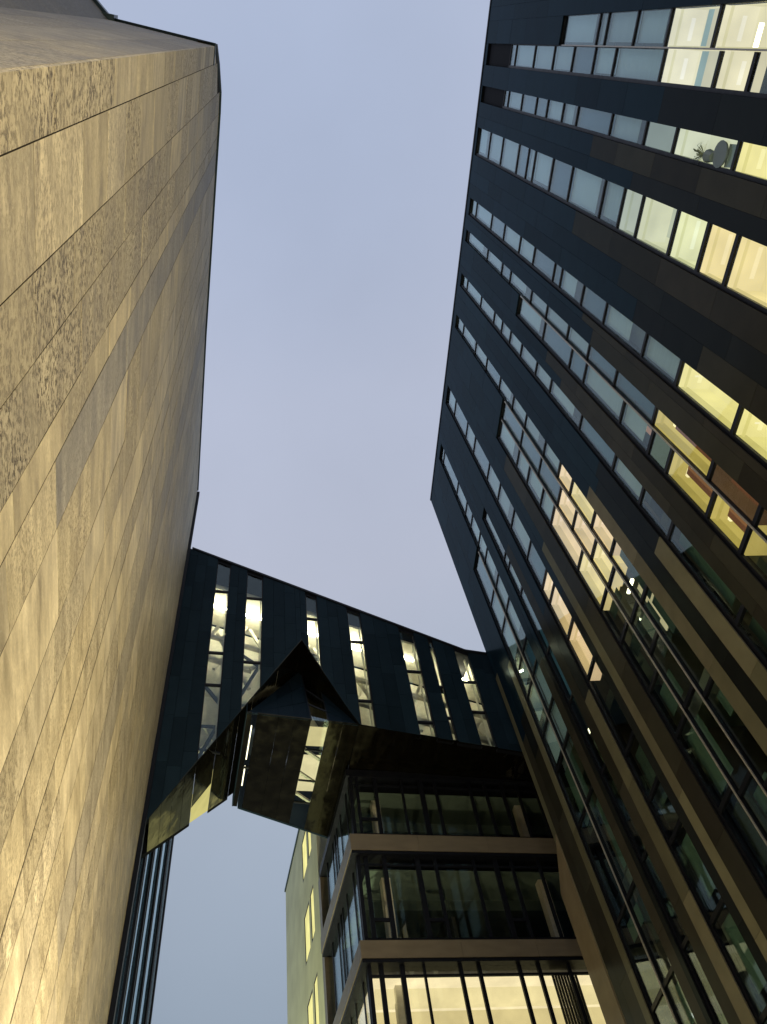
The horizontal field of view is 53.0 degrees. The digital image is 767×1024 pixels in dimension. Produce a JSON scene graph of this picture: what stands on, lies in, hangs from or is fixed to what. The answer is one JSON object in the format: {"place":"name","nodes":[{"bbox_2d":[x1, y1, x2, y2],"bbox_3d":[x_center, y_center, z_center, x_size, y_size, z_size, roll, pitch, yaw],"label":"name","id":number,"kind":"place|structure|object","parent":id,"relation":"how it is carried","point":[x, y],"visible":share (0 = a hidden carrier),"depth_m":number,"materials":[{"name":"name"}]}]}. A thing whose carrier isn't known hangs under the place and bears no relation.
{"place":"outdoors","nodes":[
{"label":"outdoors","id":0,"kind":"place"},
{"bbox_2d":[0,0,221,1023],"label":"stone building","id":1,"kind":"structure","parent":0,"point":[109,134],"depth_m":8.20,"materials":[{"name":"stone"}]},
{"bbox_2d":[113,825,173,1023],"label":"finned building","id":2,"kind":"structure","parent":0,"point":[136,995],"depth_m":26.88,"materials":[{"name":"black metal"}]},
{"bbox_2d":[98,0,489,1023],"label":"sky","id":3,"kind":"structure","parent":0,"point":[347,127],"materials":[{"name":"blue"}]},
{"bbox_2d":[284,829,340,1023],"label":"rendered building","id":4,"kind":"structure","parent":0,"point":[305,996],"depth_m":34.93,"materials":[{"name":"beige paint"}]},
{"bbox_2d":[302,831,306,880],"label":"window","id":5,"kind":"structure","parent":4,"relation":"in","point":[304,845],"depth_m":37.61,"materials":[{"name":"yellow glass"}]},
{"bbox_2d":[304,902,310,963],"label":"window","id":6,"kind":"structure","parent":4,"relation":"in","point":[307,918],"depth_m":34.26,"materials":[{"name":"yellow glass"}]},
{"bbox_2d":[307,832,310,858],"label":"window","id":7,"kind":"structure","parent":4,"relation":"in","point":[308,834],"depth_m":36.45,"materials":[{"name":"yellow glass"}]},
{"bbox_2d":[307,990,313,1023],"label":"window","id":8,"kind":"structure","parent":4,"relation":"in","point":[310,1004],"depth_m":31.53,"materials":[{"name":"yellow glass"}]},
{"bbox_2d":[310,886,314,941],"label":"window","id":9,"kind":"structure","parent":4,"relation":"in","point":[312,892],"depth_m":33.56,"materials":[{"name":"yellow glass"}]},
{"bbox_2d":[314,974,319,1023],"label":"window","id":10,"kind":"structure","parent":4,"relation":"in","point":[317,1021],"depth_m":30.50,"materials":[{"name":"yellow glass"}]},
{"bbox_2d":[430,0,766,1023],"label":"office tower","id":11,"kind":"structure","parent":0,"point":[598,498],"depth_m":20.70,"materials":[{"name":"blue black metal"},{"name":"glass"},{"name":"black metal"}]},
{"bbox_2d":[474,550,492,606],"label":"window","id":12,"kind":"structure","parent":11,"relation":"in","point":[475,569],"depth_m":34.56,"materials":[{"name":"black metal"}]},
{"bbox_2d":[497,418,518,467],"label":"window","id":13,"kind":"structure","parent":11,"relation":"in","point":[502,443],"depth_m":30.92,"materials":[{"name":"black metal"}]},
{"bbox_2d":[499,138,518,175],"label":"window","id":14,"kind":"structure","parent":11,"relation":"in","point":[505,169],"depth_m":30.87,"materials":[{"name":"black metal"}]},
{"bbox_2d":[501,617,520,674],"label":"window","id":15,"kind":"structure","parent":11,"relation":"in","point":[509,653],"depth_m":30.69,"materials":[{"name":"black metal"}]},
{"bbox_2d":[505,596,525,649],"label":"window","id":16,"kind":"structure","parent":11,"relation":"in","point":[508,602],"depth_m":30.51,"materials":[{"name":"black metal"}]},
{"bbox_2d":[510,510,529,559],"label":"window","id":17,"kind":"structure","parent":11,"relation":"in","point":[524,554],"depth_m":29.61,"materials":[{"name":"black metal"}]},
{"bbox_2d":[517,297,544,340],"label":"window","id":18,"kind":"structure","parent":11,"relation":"in","point":[524,321],"depth_m":28.19,"materials":[{"name":"black metal"}]},
{"bbox_2d":[520,588,548,654],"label":"window","id":19,"kind":"structure","parent":11,"relation":"in","point":[521,598],"depth_m":27.78,"materials":[{"name":"black metal"}]},
{"bbox_2d":[526,540,545,589],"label":"window","id":20,"kind":"structure","parent":11,"relation":"in","point":[528,554],"depth_m":27.90,"materials":[{"name":"black metal"}]},
{"bbox_2d":[526,680,546,737],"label":"window","id":21,"kind":"structure","parent":11,"relation":"in","point":[528,701],"depth_m":27.85,"materials":[{"name":"black metal"}]},
{"bbox_2d":[530,151,552,193],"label":"window","id":22,"kind":"structure","parent":11,"relation":"in","point":[535,159],"depth_m":27.23,"materials":[{"name":"black metal"}]},
{"bbox_2d":[542,718,561,772],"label":"window","id":23,"kind":"structure","parent":11,"relation":"in","point":[546,723],"depth_m":26.43,"materials":[{"name":"black metal"}]},
{"bbox_2d":[541,322,571,369],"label":"window","id":24,"kind":"structure","parent":11,"relation":"in","point":[543,341],"depth_m":25.76,"materials":[{"name":"black metal"}]},
{"bbox_2d":[547,158,572,203],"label":"window","id":25,"kind":"structure","parent":11,"relation":"in","point":[555,196],"depth_m":25.57,"materials":[{"name":"black metal"}]},
{"bbox_2d":[548,583,571,639],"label":"window","id":26,"kind":"structure","parent":11,"relation":"in","point":[553,588],"depth_m":25.65,"materials":[{"name":"black metal"}]},
{"bbox_2d":[548,379,580,430],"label":"window","id":27,"kind":"structure","parent":11,"relation":"in","point":[550,394],"depth_m":24.99,"materials":[{"name":"black metal"}]},
{"bbox_2d":[550,506,581,570],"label":"window","id":28,"kind":"structure","parent":11,"relation":"in","point":[560,541],"depth_m":25.09,"materials":[{"name":"black metal"}]},
{"bbox_2d":[556,750,584,827],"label":"window","id":29,"kind":"structure","parent":11,"relation":"in","point":[577,822],"depth_m":24.86,"materials":[{"name":"black metal"}]},
{"bbox_2d":[563,732,591,802],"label":"window","id":30,"kind":"structure","parent":11,"relation":"in","point":[567,737],"depth_m":24.43,"materials":[{"name":"black metal"}]},
{"bbox_2d":[566,619,592,680],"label":"window","id":31,"kind":"structure","parent":11,"relation":"in","point":[574,653],"depth_m":24.03,"materials":[{"name":"black metal"}]},
{"bbox_2d":[560,13,600,44],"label":"window","id":32,"kind":"structure","parent":11,"relation":"in","point":[566,17],"depth_m":24.50,"materials":[{"name":"black metal"}]},
{"bbox_2d":[566,167,606,220],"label":"window","id":33,"kind":"structure","parent":11,"relation":"in","point":[568,203],"depth_m":23.85,"materials":[{"name":"black metal"}]},
{"bbox_2d":[569,694,604,773],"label":"window","id":34,"kind":"structure","parent":11,"relation":"in","point":[589,745],"depth_m":23.29,"materials":[{"name":"black metal"}]},
{"bbox_2d":[576,551,604,609],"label":"window","id":35,"kind":"structure","parent":11,"relation":"in","point":[579,573],"depth_m":23.15,"materials":[{"name":"black metal"}]},
{"bbox_2d":[574,106,611,138],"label":"window","id":36,"kind":"structure","parent":11,"relation":"in","point":[576,127],"depth_m":22.99,"materials":[{"name":"black metal"}]},
{"bbox_2d":[578,414,614,472],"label":"window","id":37,"kind":"structure","parent":11,"relation":"in","point":[580,431],"depth_m":22.59,"materials":[{"name":"black metal"}]},
{"bbox_2d":[578,808,624,923],"bbox_3d":[6.313,10.118,22.251,0.080,3.065,1.178,0,-59,-9],"label":"window","id":38,"kind":"structure","parent":11,"relation":"in","point":[602,885],"depth_m":22.56,"materials":[{"name":"black metal"}]},
{"bbox_2d":[581,363,623,424],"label":"window","id":39,"kind":"structure","parent":11,"relation":"in","point":[612,416],"depth_m":22.26,"materials":[{"name":"black metal"}]},
{"bbox_2d":[440,13,766,1023],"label":"small windows","id":40,"kind":"structure","parent":11,"relation":"in","point":[763,1020],"depth_m":27.49,"materials":[{"name":"grey glass"}]},
{"bbox_2d":[587,658,632,755],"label":"window","id":41,"kind":"structure","parent":11,"relation":"in","point":[599,702],"depth_m":21.94,"materials":[{"name":"black metal"}]},
{"bbox_2d":[586,786,633,898],"bbox_3d":[6.391,9.195,21.694,0.080,3.065,0.983,0,-59,-9],"label":"window","id":42,"kind":"structure","parent":11,"relation":"in","point":[591,790],"depth_m":22.09,"materials":[{"name":"black metal"}]},
{"bbox_2d":[597,180,623,230],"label":"window","id":43,"kind":"structure","parent":11,"relation":"in","point":[599,219],"depth_m":21.74,"materials":[{"name":"black metal"}]},
{"bbox_2d":[599,588,625,643],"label":"window","id":44,"kind":"structure","parent":11,"relation":"in","point":[601,610],"depth_m":21.72,"materials":[{"name":"black metal"}]},
{"bbox_2d":[603,10,638,45],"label":"window","id":45,"kind":"structure","parent":11,"relation":"in","point":[609,17],"depth_m":21.41,"materials":[{"name":"black metal"}]},
{"bbox_2d":[608,566,636,620],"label":"window","id":46,"kind":"structure","parent":11,"relation":"in","point":[613,570],"depth_m":21.30,"materials":[{"name":"black metal"}]},
{"bbox_2d":[601,303,645,358],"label":"window","id":47,"kind":"structure","parent":11,"relation":"in","point":[613,334],"depth_m":20.99,"materials":[{"name":"black metal"}]},
{"bbox_2d":[601,764,645,860],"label":"window","id":48,"kind":"structure","parent":11,"relation":"in","point":[603,775],"depth_m":20.92,"materials":[{"name":"black metal"}]},
{"bbox_2d":[607,114,646,148],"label":"window","id":49,"kind":"structure","parent":11,"relation":"in","point":[609,137],"depth_m":20.85,"materials":[{"name":"black metal"}]},
{"bbox_2d":[611,455,642,505],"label":"window","id":50,"kind":"structure","parent":11,"relation":"in","point":[620,481],"depth_m":20.70,"materials":[{"name":"black metal"}]},
{"bbox_2d":[609,539,645,601],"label":"window","id":51,"kind":"structure","parent":11,"relation":"in","point":[614,542],"depth_m":21.05,"materials":[{"name":"black metal"}]},
{"bbox_2d":[615,188,642,240],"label":"window","id":52,"kind":"structure","parent":11,"relation":"in","point":[629,236],"depth_m":20.61,"materials":[{"name":"black metal"}]},
{"bbox_2d":[613,370,654,423],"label":"window","id":53,"kind":"structure","parent":11,"relation":"in","point":[617,373],"depth_m":20.75,"materials":[{"name":"black metal"}]},
{"bbox_2d":[618,401,652,455],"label":"window","id":54,"kind":"structure","parent":11,"relation":"in","point":[623,428],"depth_m":20.34,"materials":[{"name":"black metal"}]},
{"bbox_2d":[610,47,664,85],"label":"window","id":55,"kind":"structure","parent":11,"relation":"in","point":[612,77],"depth_m":20.37,"materials":[{"name":"black metal"}]},
{"bbox_2d":[619,621,657,692],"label":"window","id":56,"kind":"structure","parent":11,"relation":"in","point":[621,644],"depth_m":20.28,"materials":[{"name":"black metal"}]},
{"bbox_2d":[616,903,660,1010],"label":"window","id":57,"kind":"structure","parent":11,"relation":"in","point":[624,909],"depth_m":20.32,"materials":[{"name":"black metal"}]},
{"bbox_2d":[624,732,656,802],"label":"window","id":58,"kind":"structure","parent":11,"relation":"in","point":[632,738],"depth_m":20.18,"materials":[{"name":"black metal"}]},
{"bbox_2d":[626,881,671,985],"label":"window","id":59,"kind":"structure","parent":11,"relation":"in","point":[632,889],"depth_m":19.87,"materials":[{"name":"black metal"}]},
{"bbox_2d":[632,8,671,46],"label":"window","id":60,"kind":"structure","parent":11,"relation":"in","point":[640,11],"depth_m":19.73,"materials":[{"name":"black metal"}]},
{"bbox_2d":[633,196,676,257],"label":"window","id":61,"kind":"structure","parent":11,"relation":"in","point":[635,239],"depth_m":19.51,"materials":[{"name":"black metal"}]},
{"bbox_2d":[638,488,671,540],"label":"window","id":62,"kind":"structure","parent":11,"relation":"in","point":[640,506],"depth_m":19.25,"materials":[{"name":"black metal"}]},
{"bbox_2d":[639,333,680,387],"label":"window","id":63,"kind":"structure","parent":11,"relation":"in","point":[642,358],"depth_m":19.06,"materials":[{"name":"black metal"}]},
{"bbox_2d":[648,778,679,843],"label":"window","id":64,"kind":"structure","parent":11,"relation":"in","point":[650,802],"depth_m":19.00,"materials":[{"name":"black metal"}]},
{"bbox_2d":[641,851,686,948],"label":"window","id":65,"kind":"structure","parent":11,"relation":"in","point":[662,903],"depth_m":18.82,"materials":[{"name":"black metal"}]},
{"bbox_2d":[651,990,677,1023],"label":"window","id":66,"kind":"structure","parent":11,"relation":"in","point":[653,1011],"depth_m":19.12,"materials":[{"name":"black metal"}]},
{"bbox_2d":[648,666,683,738],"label":"window","id":67,"kind":"structure","parent":11,"relation":"in","point":[650,693],"depth_m":18.86,"materials":[{"name":"black metal"}]},
{"bbox_2d":[650,628,691,706],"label":"window","id":68,"kind":"structure","parent":11,"relation":"in","point":[656,638],"depth_m":18.88,"materials":[{"name":"black metal"}]},
{"bbox_2d":[663,969,681,1023],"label":"window","id":69,"kind":"structure","parent":11,"relation":"in","point":[671,974],"depth_m":18.46,"materials":[{"name":"black metal"}]},
{"bbox_2d":[641,585,710,695],"bbox_3d":[6.887,2.907,18.171,0.080,3.342,0.689,0,-59,-9],"label":"window","id":70,"kind":"structure","parent":11,"relation":"in","point":[645,593],"depth_m":18.47,"materials":[{"name":"black metal"}]},
{"bbox_2d":[651,407,712,478],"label":"window","id":71,"kind":"structure","parent":11,"relation":"in","point":[656,411],"depth_m":18.42,"materials":[{"name":"black metal"}]},
{"bbox_2d":[665,210,710,273],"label":"window","id":72,"kind":"structure","parent":11,"relation":"in","point":[668,257],"depth_m":17.91,"materials":[{"name":"black metal"}]},
{"bbox_2d":[657,49,719,91],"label":"window","id":73,"kind":"structure","parent":11,"relation":"in","point":[690,87],"depth_m":17.99,"materials":[{"name":"black metal"}]},
{"bbox_2d":[664,449,713,519],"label":"window","id":74,"kind":"structure","parent":11,"relation":"in","point":[703,514],"depth_m":17.81,"materials":[{"name":"black metal"}]},
{"bbox_2d":[664,4,720,47],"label":"window","id":75,"kind":"structure","parent":11,"relation":"in","point":[673,9],"depth_m":18.10,"materials":[{"name":"black metal"}]},
{"bbox_2d":[669,820,721,923],"bbox_3d":[7.051,8.039,17.330,0.080,1.967,1.069,0,-59,-9],"label":"window","id":76,"kind":"structure","parent":11,"relation":"in","point":[678,828],"depth_m":17.63,"materials":[{"name":"black metal"}]},
{"bbox_2d":[681,938,720,1023],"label":"window","id":77,"kind":"structure","parent":11,"relation":"in","point":[686,943],"depth_m":17.21,"materials":[{"name":"black metal"}]},
{"bbox_2d":[675,714,729,811],"bbox_3d":[7.076,5.497,17.039,0.080,2.054,0.926,0,-59,-9],"label":"window","id":78,"kind":"structure","parent":11,"relation":"in","point":[684,719],"depth_m":17.29,"materials":[{"name":"black metal"}]},
{"bbox_2d":[693,145,713,162],"bbox_3d":[6.999,-7.802,16.849,0.266,0.905,0.681,0,-59,-8],"label":"potted plant","id":79,"kind":"object","parent":11,"relation":"in","point":[706,156],"visible":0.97,"depth_m":16.59,"materials":[{"name":"grey plant"}]},
{"bbox_2d":[670,128,738,173],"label":"window","id":80,"kind":"structure","parent":11,"relation":"in","point":[693,161],"depth_m":17.21,"materials":[{"name":"black metal"}]},
{"bbox_2d":[666,522,742,625],"bbox_3d":[7.059,1.263,16.965,0.080,3.157,0.658,0,-59,-9],"label":"window","id":81,"kind":"structure","parent":11,"relation":"in","point":[716,600],"depth_m":17.05,"materials":[{"name":"black metal"}]},
{"bbox_2d":[673,360,739,435],"bbox_3d":[7.057,-2.560,16.805,0.080,2.588,0.762,0,-59,-9],"label":"window","id":82,"kind":"structure","parent":11,"relation":"in","point":[716,421],"depth_m":17.04,"materials":[{"name":"black metal"}]},
{"bbox_2d":[694,223,736,288],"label":"window","id":83,"kind":"structure","parent":11,"relation":"in","point":[712,281],"depth_m":16.71,"materials":[{"name":"black metal"}]},
{"bbox_2d":[684,685,749,793],"bbox_3d":[7.153,4.804,16.515,0.080,2.429,0.809,0,-59,-9],"label":"window","id":84,"kind":"structure","parent":11,"relation":"in","point":[692,690],"depth_m":16.88,"materials":[{"name":"black metal"}]},
{"bbox_2d":[712,140,736,167],"bbox_3d":[7.282,-7.516,16.181,0.450,0.540,0.540,0,-59,-8],"label":"office chair","id":85,"kind":"object","parent":11,"relation":"in","point":[723,152],"visible":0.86,"depth_m":16.03,"materials":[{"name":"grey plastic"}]},
{"bbox_2d":[705,489,751,555],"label":"window","id":86,"kind":"structure","parent":11,"relation":"in","point":[734,548],"depth_m":16.34,"materials":[{"name":"black metal"}]},
{"bbox_2d":[710,50,755,95],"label":"window","id":87,"kind":"structure","parent":11,"relation":"in","point":[713,88],"depth_m":16.14,"materials":[{"name":"black metal"}]},
{"bbox_2d":[707,461,759,524],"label":"window","id":88,"kind":"structure","parent":11,"relation":"in","point":[713,466],"depth_m":16.42,"materials":[{"name":"black metal"}]},
{"bbox_2d":[704,677,766,786],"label":"window","id":89,"kind":"structure","parent":11,"relation":"in","point":[711,682],"depth_m":16.21,"materials":[{"name":"black metal"}]},
{"bbox_2d":[709,900,766,1022],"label":"window","id":90,"kind":"structure","parent":11,"relation":"in","point":[751,1002],"depth_m":15.98,"materials":[{"name":"black metal"}]},
{"bbox_2d":[711,1,766,47],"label":"window","id":91,"kind":"structure","parent":11,"relation":"in","point":[722,9],"depth_m":16.22,"materials":[{"name":"black metal"}]},
{"bbox_2d":[718,788,766,894],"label":"window","id":92,"kind":"structure","parent":11,"relation":"in","point":[721,813],"depth_m":15.74,"materials":[{"name":"black metal"}]},
{"bbox_2d":[721,235,766,313],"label":"window","id":93,"kind":"structure","parent":11,"relation":"in","point":[725,288],"depth_m":15.69,"materials":[{"name":"black metal"}]},
{"bbox_2d":[729,141,766,184],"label":"window","id":94,"kind":"structure","parent":11,"relation":"in","point":[733,171],"depth_m":15.54,"materials":[{"name":"black metal"}]},
{"bbox_2d":[730,405,766,467],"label":"window","id":95,"kind":"structure","parent":11,"relation":"in","point":[733,435],"depth_m":15.54,"materials":[{"name":"black metal"}]},
{"bbox_2d":[734,606,766,666],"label":"window","id":96,"kind":"structure","parent":11,"relation":"in","point":[754,647],"depth_m":15.43,"materials":[{"name":"black metal"}]},
{"bbox_2d":[738,527,766,587],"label":"window","id":97,"kind":"structure","parent":11,"relation":"in","point":[745,560],"depth_m":15.34,"materials":[{"name":"black metal"}]},
{"bbox_2d":[739,769,766,836],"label":"window","id":98,"kind":"structure","parent":11,"relation":"in","point":[747,782],"depth_m":15.42,"materials":[{"name":"black metal"}]},
{"bbox_2d":[744,52,766,98],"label":"window","id":99,"kind":"structure","parent":11,"relation":"in","point":[747,93],"depth_m":15.08,"materials":[{"name":"black metal"}]},
{"bbox_2d":[753,505,766,537],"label":"window","id":100,"kind":"structure","parent":11,"relation":"in","point":[760,512],"depth_m":15.02,"materials":[{"name":"black metal"}]},
{"bbox_3d":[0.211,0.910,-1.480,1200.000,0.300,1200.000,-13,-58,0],"label":"pavement","id":101,"kind":"structure","parent":0,"visible":0},
{"bbox_2d":[318,769,605,1023],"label":"glass office","id":102,"kind":"structure","parent":101,"relation":"on","point":[444,903],"depth_m":27.43,"materials":[{"name":"black glass"}]},
{"bbox_2d":[142,547,549,857],"bbox_3d":[-0.538,9.520,33.199,17.280,15.113,7.150,6,-60,-12],"label":"footbridge","id":103,"kind":"object","parent":102,"relation":"on","point":[312,696],"visible":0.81,"depth_m":30.43,"materials":[{"name":"black metal"}]},
{"bbox_2d":[189,784,210,822],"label":"soffit window","id":104,"kind":"structure","parent":103,"relation":"in","point":[200,807],"depth_m":27.68,"materials":[{"name":"yellow glass"}]},
{"bbox_2d":[301,675,328,721],"bbox_3d":[-2.755,7.326,30.583,0.699,4.185,1.619,6,-60,-12],"label":"gable window frame","id":105,"kind":"structure","parent":103,"relation":"in","point":[317,697],"depth_m":30.00,"materials":[{"name":"black metal"}]}
]}

